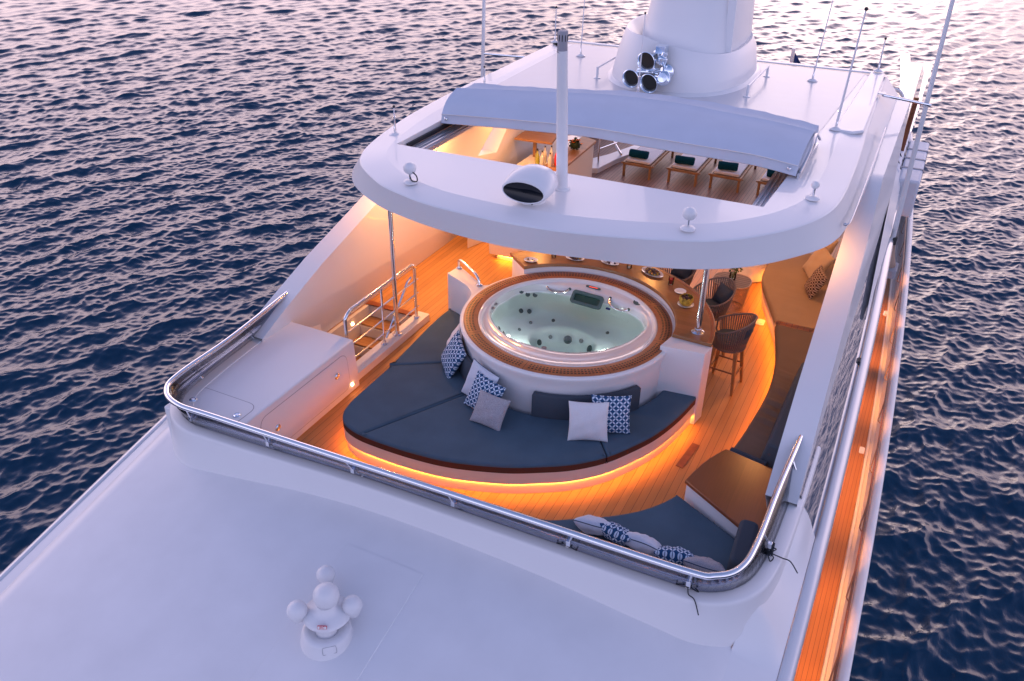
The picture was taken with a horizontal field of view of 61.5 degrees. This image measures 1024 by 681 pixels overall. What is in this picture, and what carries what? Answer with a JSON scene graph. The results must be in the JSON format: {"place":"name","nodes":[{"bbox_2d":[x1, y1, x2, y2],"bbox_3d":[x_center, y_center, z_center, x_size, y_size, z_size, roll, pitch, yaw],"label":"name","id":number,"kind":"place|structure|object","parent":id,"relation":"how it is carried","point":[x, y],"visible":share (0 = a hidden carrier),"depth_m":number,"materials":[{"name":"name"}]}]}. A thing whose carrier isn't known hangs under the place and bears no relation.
{"place":"outdoors","nodes":[
{"label":"outdoors","id":0,"kind":"place"},
{"bbox_2d":[0,0,1023,680],"bbox_3d":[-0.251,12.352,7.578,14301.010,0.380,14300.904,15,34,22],"label":"water","id":1,"kind":"structure","parent":0,"point":[178,190],"depth_m":36.89,"materials":[{"name":"blue liquid"}]},
{"bbox_2d":[0,40,931,680],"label":"yacht","id":2,"kind":"object","parent":1,"relation":"on","point":[172,544],"visible":0.77,"depth_m":9.97,"materials":[{"name":"white paint"}]},
{"bbox_2d":[261,356,349,437],"bbox_3d":[-2.676,0.814,11.312,0.038,0.560,1.790,15,34,22],"label":"locker door","id":3,"kind":"structure","parent":2,"relation":"in","point":[289,417],"depth_m":11.32,"materials":[{"name":"grey"}]},
{"bbox_2d":[286,565,362,660],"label":"compass domes","id":4,"kind":"structure","parent":2,"relation":"on","point":[327,612],"depth_m":8.23,"materials":[{"name":"white plastic"}]},
{"bbox_2d":[343,264,419,356],"bbox_3d":[-1.919,-0.386,12.863,0.100,0.998,1.950,15,34,22],"label":"stair railing","id":5,"kind":"object","parent":2,"relation":"on","point":[372,293],"visible":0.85,"depth_m":12.89,"materials":[{"name":"metal"}]},
{"bbox_2d":[389,105,398,135],"bbox_3d":[-1.696,-3.179,12.422,0.176,0.441,0.174,15,34,22],"label":"antenna","id":6,"kind":"object","parent":2,"relation":"on","point":[394,133],"visible":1,"depth_m":12.46,"materials":[{"name":"metal"}]},
{"bbox_2d":[388,211,401,336],"bbox_3d":[-1.756,-1.181,12.693,0.150,2.540,0.148,15,34,22],"label":"support post","id":7,"kind":"object","parent":2,"relation":"on","point":[397,333],"visible":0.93,"depth_m":12.78,"materials":[{"name":"metal"}]},
{"bbox_2d":[403,162,417,184],"bbox_3d":[-1.252,-2.097,10.759,0.228,0.268,0.170,15,34,22],"label":"satellite globe","id":8,"kind":"object","parent":2,"relation":"on","point":[409,168],"visible":1,"depth_m":10.70,"materials":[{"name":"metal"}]},
{"bbox_2d":[467,238,481,247],"bbox_3d":[-0.257,-2.737,16.613,0.370,1.440,1.844,15,34,22],"label":"cream partition","id":9,"kind":"object","parent":2,"relation":"on","point":[471,242],"visible":0.15,"depth_m":16.37,"materials":[{"name":"beige"}]},
{"bbox_2d":[163,291,802,588],"bbox_3d":[-0.429,0.784,10.370,7.490,0.391,3.690,15,34,22],"label":"safety rail","id":10,"kind":"object","parent":2,"relation":"attached to","point":[177,388],"visible":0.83,"depth_m":8.96,"materials":[{"name":"metal"}]},
{"bbox_2d":[556,542,577,550],"bbox_3d":[0.557,1.993,8.572,0.230,0.165,0.086,15,34,22],"label":"lashing cord","id":11,"kind":"object","parent":10,"relation":"attached to","point":[575,549],"visible":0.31,"depth_m":8.59,"materials":[{"name":"grey fabric"}]},
{"bbox_2d":[676,583,698,614],"bbox_3d":[1.698,2.366,8.111,0.125,0.276,0.332,-19,37,-30],"label":"lashing cord","id":12,"kind":"object","parent":10,"relation":"attached to","point":[688,588],"visible":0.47,"depth_m":8.11,"materials":[{"name":"grey fabric"}]},
{"bbox_2d":[767,542,797,572],"bbox_3d":[2.685,2.127,8.539,0.320,0.280,0.199,4,31,5],"label":"lashing cord","id":13,"kind":"object","parent":10,"relation":"attached to","point":[771,551],"visible":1,"depth_m":8.51,"materials":[{"name":"grey fabric"}]},
{"bbox_2d":[483,66,486,83],"bbox_3d":[-0.474,-4.567,14.840,0.176,0.338,0.174,15,34,22],"label":"antenna","id":14,"kind":"object","parent":2,"relation":"on","point":[484,80],"visible":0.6,"depth_m":14.85,"materials":[{"name":"metal"}]},
{"bbox_2d":[481,0,524,149],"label":"outrigger pole","id":15,"kind":"object","parent":2,"relation":"attached to","point":[483,53],"visible":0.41,"depth_m":17.77,"materials":[{"name":"white metal"}]},
{"bbox_2d":[489,243,524,260],"bbox_3d":[0.478,-1.882,15.702,1.659,0.950,0.878,15,34,22],"label":"bar cabinet","id":16,"kind":"object","parent":2,"relation":"on","point":[502,252],"visible":0.12,"depth_m":15.80,"materials":[{"name":"beige paint"}]},
{"bbox_2d":[343,309,695,493],"bbox_3d":[0.130,0.798,11.405,4.128,0.800,3.323,15,34,22],"label":"sun lounge","id":17,"kind":"object","parent":2,"relation":"on","point":[408,412],"visible":0.85,"depth_m":10.75,"materials":[{"name":"fabric"}]},
{"bbox_2d":[441,330,465,377],"bbox_3d":[-0.805,0.200,11.785,0.186,0.520,0.500,15,36,-31],"label":"pillow","id":18,"kind":"object","parent":17,"relation":"on","point":[453,355],"visible":1,"depth_m":11.68,"materials":[{"name":"blue fabric"}]},
{"bbox_2d":[447,323,462,344],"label":"pillow","id":19,"kind":"object","parent":17,"relation":"on","point":[457,328],"visible":0.19,"depth_m":12.05,"materials":[{"name":"white fabric"}]},
{"bbox_2d":[461,358,499,394],"bbox_3d":[-0.413,0.576,11.210,0.174,0.508,0.508,0,29,-48],"label":"pillow","id":20,"kind":"object","parent":17,"relation":"on","point":[476,367],"visible":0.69,"depth_m":11.20,"materials":[{"name":"fabric"}]},
{"bbox_2d":[464,371,505,408],"bbox_3d":[-0.351,0.710,11.037,0.500,0.480,0.202,30,11,31],"label":"pillow","id":21,"kind":"object","parent":17,"relation":"on","point":[483,382],"visible":0.66,"depth_m":11.00,"materials":[{"name":"blue fabric"}]},
{"bbox_2d":[470,390,510,430],"bbox_3d":[-0.278,0.883,10.826,0.440,0.420,0.166,20,0,23],"label":"pillow","id":22,"kind":"object","parent":17,"relation":"on","point":[490,410],"visible":1,"depth_m":10.76,"materials":[{"name":"white fabric"}]},
{"bbox_2d":[567,401,608,441],"bbox_3d":[0.938,0.996,10.579,0.500,0.500,0.196,2,5,1],"label":"pillow","id":23,"kind":"object","parent":17,"relation":"on","point":[587,421],"visible":1,"depth_m":10.52,"materials":[{"name":"white fabric"}]},
{"bbox_2d":[591,394,631,433],"bbox_3d":[1.229,0.918,10.698,0.500,0.500,0.190,1,11,2],"label":"pillow","id":24,"kind":"object","parent":17,"relation":"on","point":[618,414],"visible":0.71,"depth_m":10.63,"materials":[{"name":"blue fabric"}]},
{"bbox_2d":[502,164,557,204],"bbox_3d":[0.263,-1.898,10.341,0.610,0.420,0.647,15,34,22],"label":"thermal camera","id":25,"kind":"object","parent":2,"relation":"on","point":[532,184],"visible":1,"depth_m":10.14,"materials":[{"name":"white plastic"}]},
{"bbox_2d":[551,6,556,42],"bbox_3d":[0.897,-6.503,17.689,0.176,0.712,0.174,15,34,22],"label":"antenna","id":26,"kind":"object","parent":2,"relation":"on","point":[554,41],"visible":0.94,"depth_m":17.77,"materials":[{"name":"metal"}]},
{"bbox_2d":[517,135,595,177],"bbox_3d":[1.013,-3.488,18.220,0.950,1.110,2.447,15,34,22],"label":"aft bar","id":27,"kind":"object","parent":2,"relation":"on","point":[580,161],"visible":0.2,"depth_m":18.07,"materials":[{"name":"beige"}]},
{"bbox_2d":[514,131,555,156],"bbox_3d":[0.536,-4.002,17.748,0.804,0.460,0.670,12,33,17],"label":"table","id":28,"kind":"object","parent":27,"relation":"on","point":[535,137],"visible":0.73,"depth_m":17.53,"materials":[{"name":"brown wood"}]},
{"bbox_2d":[535,150,539,163],"bbox_3d":[0.510,-3.661,17.170,0.088,0.300,0.086,15,34,22],"label":"bottle","id":29,"kind":"object","parent":27,"relation":"on","point":[537,158],"visible":0.84,"depth_m":17.16,"materials":[{"name":"yellow glass"}]},
{"bbox_2d":[540,151,543,165],"bbox_3d":[0.600,-3.618,17.092,0.088,0.310,0.086,15,34,22],"label":"bottle","id":30,"kind":"object","parent":27,"relation":"on","point":[542,159],"visible":0.81,"depth_m":17.07,"materials":[{"name":"beige glass"}]},
{"bbox_2d":[543,146,546,162],"bbox_3d":[0.662,-3.741,17.269,0.088,0.340,0.086,15,34,22],"label":"bottle","id":31,"kind":"object","parent":27,"relation":"on","point":[545,155],"visible":0.88,"depth_m":17.24,"materials":[{"name":"beige"}]},
{"bbox_2d":[548,153,551,166],"bbox_3d":[0.752,-3.574,17.005,0.088,0.280,0.086,15,34,22],"label":"bottle","id":32,"kind":"object","parent":27,"relation":"on","point":[550,161],"visible":1,"depth_m":16.98,"materials":[{"name":"beige"}]},
{"bbox_2d":[549,145,552,163],"bbox_3d":[0.783,-3.709,17.153,0.088,0.360,0.086,15,34,22],"label":"bottle","id":33,"kind":"object","parent":27,"relation":"on","point":[551,151],"visible":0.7,"depth_m":17.11,"materials":[{"name":"beige"}]},
{"bbox_2d":[568,137,583,150],"bbox_3d":[1.322,-4.112,17.963,0.303,0.283,0.301,-6,32,-12],"label":"flower bowl","id":34,"kind":"object","parent":27,"relation":"on","point":[575,143],"visible":0.99,"depth_m":17.92,"materials":[{"name":"green plant"}]},
{"bbox_2d":[556,30,569,191],"bbox_3d":[0.620,-2.712,10.278,0.251,1.899,0.200,15,34,22],"label":"signal pole","id":35,"kind":"object","parent":2,"relation":"on","point":[562,118],"visible":0.93,"depth_m":10.24,"materials":[{"name":"grey metal"}]},
{"bbox_2d":[448,268,711,423],"bbox_3d":[0.677,-0.017,12.454,3.000,1.130,3.544,-9,33,-16],"label":"hot tub","id":36,"kind":"object","parent":2,"relation":"on","point":[526,336],"visible":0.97,"depth_m":11.89,"materials":[{"name":"white plastic"}]},
{"bbox_2d":[456,259,481,286],"bbox_3d":[-0.650,-1.045,12.988,0.094,0.188,0.738,-16,35,-26],"label":"grab rail","id":37,"kind":"object","parent":36,"relation":"attached to","point":[459,267],"visible":1,"depth_m":12.90,"materials":[{"name":"metal"}]},
{"bbox_2d":[576,0,584,56],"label":"antenna","id":38,"kind":"object","parent":2,"relation":"on","point":[580,55],"visible":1,"depth_m":16.69,"materials":[{"name":"metal"}]},
{"bbox_2d":[594,56,615,78],"bbox_3d":[1.814,-5.091,15.872,0.120,0.203,1.420,15,34,22],"label":"roof rail","id":39,"kind":"object","parent":2,"relation":"on","point":[601,65],"visible":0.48,"depth_m":15.39,"materials":[{"name":"white metal"}]},
{"bbox_2d":[510,251,715,346],"bbox_3d":[1.668,-0.358,13.000,3.753,1.186,1.467,28,40,37],"label":"bar counter","id":40,"kind":"object","parent":2,"relation":"on","point":[661,289],"visible":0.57,"depth_m":12.80,"materials":[{"name":"brown wood"}]},
{"bbox_2d":[524,257,537,262],"bbox_3d":[0.291,-1.241,13.219,0.214,0.042,0.176,15,34,22],"label":"plate","id":41,"kind":"object","parent":40,"relation":"on","point":[530,259],"visible":1,"depth_m":13.23,"materials":[{"name":"white ceramic"}]},
{"bbox_2d":[566,256,583,260],"bbox_3d":[0.975,-1.284,13.306,0.299,0.052,0.181,15,34,22],"label":"plate","id":42,"kind":"object","parent":40,"relation":"on","point":[575,258],"visible":0.59,"depth_m":13.28,"materials":[{"name":"white ceramic"}]},
{"bbox_2d":[601,260,618,264],"bbox_3d":[1.503,-1.214,13.199,0.299,0.063,0.181,15,34,22],"label":"plate","id":43,"kind":"object","parent":40,"relation":"on","point":[610,263],"visible":0.52,"depth_m":13.16,"materials":[{"name":"white ceramic"}]},
{"bbox_2d":[642,267,662,277],"bbox_3d":[2.113,-1.038,12.927,0.240,0.068,0.399,-17,36,-28],"label":"plate","id":44,"kind":"object","parent":40,"relation":"on","point":[651,271],"visible":1,"depth_m":12.90,"materials":[{"name":"white ceramic"}]},
{"bbox_2d":[668,276,674,284],"bbox_3d":[2.338,-0.877,12.633,0.088,0.105,0.087,15,34,22],"label":"drink glass","id":45,"kind":"object","parent":40,"relation":"on","point":[670,281],"visible":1,"depth_m":12.62,"materials":[{"name":"red glass"}]},
{"bbox_2d":[674,288,685,293],"bbox_3d":[2.432,-0.707,12.433,0.170,0.026,0.170,15,34,22],"label":"plate","id":46,"kind":"object","parent":40,"relation":"on","point":[679,290],"visible":0.94,"depth_m":12.45,"materials":[{"name":"white ceramic"}]},
{"bbox_2d":[677,301,693,307],"bbox_3d":[2.443,-0.508,12.104,0.230,0.026,0.230,15,34,22],"label":"plate","id":47,"kind":"object","parent":40,"relation":"on","point":[679,304],"visible":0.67,"depth_m":12.07,"materials":[{"name":"white ceramic"}]},
{"bbox_2d":[679,293,693,305],"bbox_3d":[2.444,-0.563,12.071,0.206,0.138,0.199,15,34,22],"label":"melon bowl","id":48,"kind":"object","parent":47,"relation":"on","point":[685,299],"visible":1,"depth_m":12.02,"materials":[{"name":"yellow food"}]},
{"bbox_2d":[691,269,709,335],"bbox_3d":[2.491,-0.741,11.096,0.176,1.475,0.174,15,34,22],"label":"support post","id":49,"kind":"object","parent":40,"relation":"on","point":[697,330],"visible":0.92,"depth_m":11.23,"materials":[{"name":"metal"}]},
{"bbox_2d":[592,139,639,172],"bbox_3d":[2.388,-4.829,20.576,0.731,1.017,2.467,25,39,34],"label":"stern rail","id":50,"kind":"object","parent":2,"relation":"on","point":[602,163],"visible":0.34,"depth_m":20.49,"materials":[{"name":"metal"}]},
{"bbox_2d":[441,83,820,178],"bbox_3d":[1.753,-3.312,12.719,5.339,0.517,1.981,15,34,22],"label":"sunroof cover","id":51,"kind":"object","parent":2,"relation":"on","point":[762,139],"visible":0.99,"depth_m":12.21,"materials":[{"name":"white fabric"}]},
{"bbox_2d":[637,12,645,91],"bbox_3d":[1.975,-4.366,13.122,0.176,1.228,0.174,15,34,22],"label":"antenna","id":52,"kind":"object","parent":2,"relation":"on","point":[641,56],"visible":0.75,"depth_m":13.15,"materials":[{"name":"metal"}]},
{"bbox_2d":[621,146,673,179],"bbox_3d":[3.282,-4.353,20.424,0.780,0.395,1.950,15,34,22],"label":"sun lounger","id":53,"kind":"object","parent":2,"relation":"on","point":[656,156],"visible":0.66,"depth_m":19.77,"materials":[{"name":"white wood"}]},
{"bbox_2d":[629,149,648,158],"bbox_3d":[2.909,-4.273,19.710,0.442,0.188,0.208,15,34,22],"label":"rolled towel","id":54,"kind":"object","parent":53,"relation":"on","point":[635,153],"visible":1,"depth_m":19.64,"materials":[{"name":"teal fabric"}]},
{"bbox_2d":[541,495,757,570],"bbox_3d":[1.297,2.101,9.394,2.630,0.700,1.520,15,34,22],"label":"corner seat","id":55,"kind":"object","parent":2,"relation":"on","point":[676,520],"visible":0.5,"depth_m":9.30,"materials":[{"name":"fabric"}]},
{"bbox_2d":[573,515,608,535],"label":"pillow","id":56,"kind":"object","parent":55,"relation":"on","point":[587,524],"visible":0.81,"depth_m":9.06,"materials":[{"name":"fabric"}]},
{"bbox_2d":[598,522,630,545],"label":"pillow","id":57,"kind":"object","parent":55,"relation":"on","point":[612,531],"visible":0.77,"depth_m":8.96,"materials":[{"name":"blue fabric"}]},
{"bbox_2d":[619,532,660,556],"bbox_3d":[1.363,2.120,8.967,0.438,0.204,0.368,19,-9,27],"label":"pillow","id":58,"kind":"object","parent":55,"relation":"on","point":[644,543],"visible":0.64,"depth_m":8.84,"materials":[{"name":"fabric"}]},
{"bbox_2d":[653,545,693,565],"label":"pillow","id":59,"kind":"object","parent":55,"relation":"on","point":[677,555],"visible":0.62,"depth_m":8.69,"materials":[{"name":"blue fabric"}]},
{"bbox_2d":[682,555,724,572],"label":"pillow","id":60,"kind":"object","parent":55,"relation":"on","point":[704,564],"visible":0.62,"depth_m":8.57,"materials":[{"name":"white fabric"}]},
{"bbox_2d":[657,267,696,285],"bbox_3d":[2.573,-0.782,13.726,0.599,1.194,0.676,-26,40,-37],"label":"bar stool","id":61,"kind":"object","parent":2,"relation":"on","point":[686,276],"visible":0.12,"depth_m":13.59,"materials":[{"name":"wicker"}]},
{"bbox_2d":[607,0,760,96],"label":"mast","id":62,"kind":"object","parent":2,"relation":"on","point":[712,51],"visible":0.92,"depth_m":14.68,"materials":[{"name":"white metal"}]},
{"bbox_2d":[622,43,673,92],"bbox_3d":[2.314,-4.551,14.434,0.814,0.780,0.518,15,34,22],"label":"horn cluster","id":63,"kind":"object","parent":62,"relation":"attached to","point":[664,75],"visible":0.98,"depth_m":14.31,"materials":[{"name":"silver metal"}]},
{"bbox_2d":[676,443,699,467],"bbox_3d":[2.271,1.484,11.114,0.100,0.006,0.560,19,35,27],"label":"dark hatch cover","id":64,"kind":"object","parent":2,"relation":"on","point":[687,455],"visible":1,"depth_m":11.11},
{"bbox_2d":[680,207,696,231],"bbox_3d":[1.996,-1.378,9.693,0.170,0.268,0.170,15,34,22],"label":"satellite globe","id":65,"kind":"object","parent":2,"relation":"on","point":[689,214],"visible":1,"depth_m":9.63,"materials":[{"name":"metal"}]},
{"bbox_2d":[666,153,716,186],"bbox_3d":[4.268,-4.154,20.132,0.780,0.395,1.950,15,34,22],"label":"sun lounger","id":66,"kind":"object","parent":2,"relation":"on","point":[698,166],"visible":0.63,"depth_m":19.44,"materials":[{"name":"white fabric"}]},
{"bbox_2d":[674,155,694,164],"bbox_3d":[3.898,-4.066,19.404,0.437,0.188,0.197,12,33,18],"label":"rolled towel","id":67,"kind":"object","parent":66,"relation":"on","point":[680,159],"visible":1,"depth_m":19.33,"materials":[{"name":"teal fabric"}]},
{"bbox_2d":[693,277,736,355],"bbox_3d":[3.001,-0.350,13.029,0.599,1.194,0.676,-11,33,-19],"label":"bar stool","id":68,"kind":"object","parent":2,"relation":"on","point":[719,302],"visible":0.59,"depth_m":12.88,"materials":[{"name":"wicker"}]},
{"bbox_2d":[684,449,772,538],"bbox_3d":[2.486,1.895,9.866,1.010,0.610,1.250,15,34,22],"label":"side table","id":69,"kind":"object","parent":2,"relation":"on","point":[726,489],"visible":0.69,"depth_m":9.68,"materials":[{"name":"brown wood"}]},
{"bbox_2d":[712,272,751,312],"bbox_3d":[3.663,-0.798,14.460,0.644,0.499,0.574,15,34,22],"label":"coffee table","id":70,"kind":"object","parent":2,"relation":"on","point":[743,283],"visible":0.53,"depth_m":14.33,"materials":[{"name":"brown wood"}]},
{"bbox_2d":[729,268,742,279],"bbox_3d":[3.692,-1.180,14.261,0.248,0.358,0.251,-1,31,-3],"label":"flower vase","id":71,"kind":"object","parent":70,"relation":"on","point":[734,272],"visible":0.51,"depth_m":14.25,"materials":[{"name":"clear glass"}]},
{"bbox_2d":[708,160,756,192],"bbox_3d":[5.154,-3.970,19.861,0.780,0.395,1.950,15,34,22],"label":"sun lounger","id":72,"kind":"object","parent":2,"relation":"on","point":[739,174],"visible":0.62,"depth_m":19.14,"materials":[{"name":"white fabric"}]},
{"bbox_2d":[718,161,738,170],"bbox_3d":[4.807,-3.881,19.133,0.437,0.188,0.197,11,32,15],"label":"rolled towel","id":73,"kind":"object","parent":72,"relation":"on","point":[725,165],"visible":1,"depth_m":19.06,"materials":[{"name":"teal fabric"}]},
{"bbox_2d":[708,313,757,396],"bbox_3d":[3.097,0.133,12.235,0.599,1.194,0.677,18,35,26],"label":"bar stool","id":74,"kind":"object","parent":2,"relation":"on","point":[734,342],"visible":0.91,"depth_m":12.10,"materials":[{"name":"wicker"}]},
{"bbox_2d":[743,65,769,97],"bbox_3d":[4.317,-4.564,15.095,0.120,0.203,1.680,15,34,22],"label":"roof rail","id":75,"kind":"object","parent":2,"relation":"on","point":[766,68],"visible":1,"depth_m":14.93,"materials":[{"name":"white metal"}]},
{"bbox_2d":[756,319,764,325],"bbox_3d":[4.081,-0.303,14.124,0.130,0.018,0.200,15,34,22],"label":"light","id":76,"kind":"object","parent":2,"relation":"on","point":[760,322],"visible":0.94,"depth_m":14.10,"materials":[{"name":"yellow metal"}]},
{"bbox_2d":[756,169,770,194],"bbox_3d":[6.122,-3.740,19.518,0.780,0.395,1.950,15,34,22],"label":"sun lounger","id":77,"kind":"object","parent":2,"relation":"on","point":[764,179],"visible":0.16,"depth_m":18.87,"materials":[{"name":"white fabric"}]},
{"bbox_2d":[766,169,774,176],"bbox_3d":[5.793,-3.647,18.783,0.437,0.188,0.197,9,32,13],"label":"rolled towel","id":78,"kind":"object","parent":77,"relation":"on","point":[770,173],"visible":0.41,"depth_m":18.74,"materials":[{"name":"teal fabric"}]},
{"bbox_2d":[730,253,835,468],"bbox_3d":[3.951,-0.003,12.892,1.324,0.780,6.449,15,34,22],"label":"long sofa","id":79,"kind":"object","parent":2,"relation":"on","point":[785,298],"visible":0.8,"depth_m":12.73,"materials":[{"name":"beige fabric"}]},
{"bbox_2d":[804,265,826,299],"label":"pillow","id":80,"kind":"object","parent":79,"relation":"on","point":[815,282],"visible":1,"depth_m":13.83,"materials":[{"name":"beige fabric"}]},
{"bbox_2d":[803,247,834,277],"bbox_3d":[5.157,-1.301,14.495,0.240,0.550,0.620,30,28,-15],"label":"pillow","id":81,"kind":"object","parent":79,"relation":"on","point":[824,258],"visible":0.73,"depth_m":14.38,"materials":[{"name":"beige fabric"}]},
{"bbox_2d":[814,240,838,253],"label":"pillow","id":82,"kind":"object","parent":79,"relation":"on","point":[831,247],"visible":0.13,"depth_m":14.85,"materials":[{"name":"beige fabric"}]},
{"bbox_2d":[790,48,800,63],"bbox_3d":[5.979,-5.588,18.195,0.301,1.120,0.070,15,34,22],"label":"flag","id":83,"kind":"object","parent":2,"relation":"attached to","point":[794,59],"visible":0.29,"depth_m":18.02,"materials":[{"name":"white fabric"}]},
{"bbox_2d":[805,181,819,200],"bbox_3d":[3.718,-1.851,10.576,0.170,0.229,0.170,15,34,22],"label":"satellite globe","id":84,"kind":"object","parent":2,"relation":"on","point":[815,185],"visible":1,"depth_m":10.56,"materials":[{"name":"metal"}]},
{"bbox_2d":[808,0,832,81],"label":"antenna","id":85,"kind":"object","parent":2,"relation":"on","point":[812,79],"visible":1,"depth_m":15.30,"materials":[{"name":"metal"}]},
{"bbox_2d":[830,7,868,130],"bbox_3d":[4.928,-3.960,12.599,0.176,1.768,0.174,15,34,22],"label":"antenna","id":86,"kind":"object","parent":2,"relation":"on","point":[835,128],"visible":1,"depth_m":12.66,"materials":[{"name":"metal"}]},
{"bbox_2d":[800,64,923,535],"bbox_3d":[7.877,-3.165,17.914,0.494,0.540,21.959,14,33,20],"label":"side window","id":87,"kind":"structure","parent":2,"relation":"in","point":[829,436],"depth_m":11.22,"materials":[{"name":"grey"}]},
{"bbox_2d":[859,447,864,453],"bbox_3d":[6.293,1.972,15.470,0.090,0.018,0.200,15,34,22],"label":"deck fitting","id":88,"kind":"object","parent":2,"relation":"on","point":[861,450],"visible":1,"depth_m":15.45,"materials":[{"name":"white"}]},
{"bbox_2d":[843,127,885,225],"bbox_3d":[5.075,-2.419,12.244,0.088,0.114,4.244,15,34,22],"label":"hardtop rail","id":89,"kind":"object","parent":2,"relation":"attached to","point":[845,224],"visible":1,"depth_m":11.79,"materials":[{"name":"silver metal"}]},
{"bbox_2d":[829,217,906,680],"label":"bulwark rail","id":90,"kind":"object","parent":2,"relation":"attached to","point":[836,663],"visible":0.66,"depth_m":13.24,"materials":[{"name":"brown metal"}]},
{"bbox_2d":[873,37,886,71],"bbox_3d":[6.861,-5.307,15.954,0.176,0.614,0.174,15,34,22],"label":"antenna","id":91,"kind":"object","parent":2,"relation":"on","point":[878,69],"visible":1,"depth_m":16.02,"materials":[{"name":"metal"}]},
{"bbox_2d":[894,88,904,97],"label":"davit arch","id":92,"kind":"structure","parent":2,"relation":"attached to","point":[900,92],"depth_m":18.76,"materials":[{"name":"white metal"}]},
{"bbox_2d":[901,97,919,150],"bbox_3d":[8.787,-4.749,19.067,0.141,1.293,0.110,15,34,22],"label":"wooden post","id":93,"kind":"object","parent":2,"relation":"attached to","point":[910,119],"visible":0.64,"depth_m":18.99,"materials":[{"name":"brown wood"}]},
{"bbox_2d":[897,132,928,216],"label":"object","id":94,"kind":"object","parent":2,"relation":"on","point":[917,171],"visible":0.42,"depth_m":18.70,"materials":[{"name":"white plastic"}]},
{"bbox_2d":[878,0,954,278],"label":"outrigger pole","id":95,"kind":"object","parent":2,"relation":"attached to","point":[893,268],"visible":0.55,"depth_m":15.30,"materials":[{"name":"white metal"}]},
{"bbox_2d":[733,264,766,282],"bbox_3d":[4.319,-1.531,15.373,0.600,0.838,0.600,15,34,22],"label":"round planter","id":96,"kind":"object","parent":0,"point":[754,274],"visible":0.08,"depth_m":15.28,"materials":[{"name":"white"}]}
]}

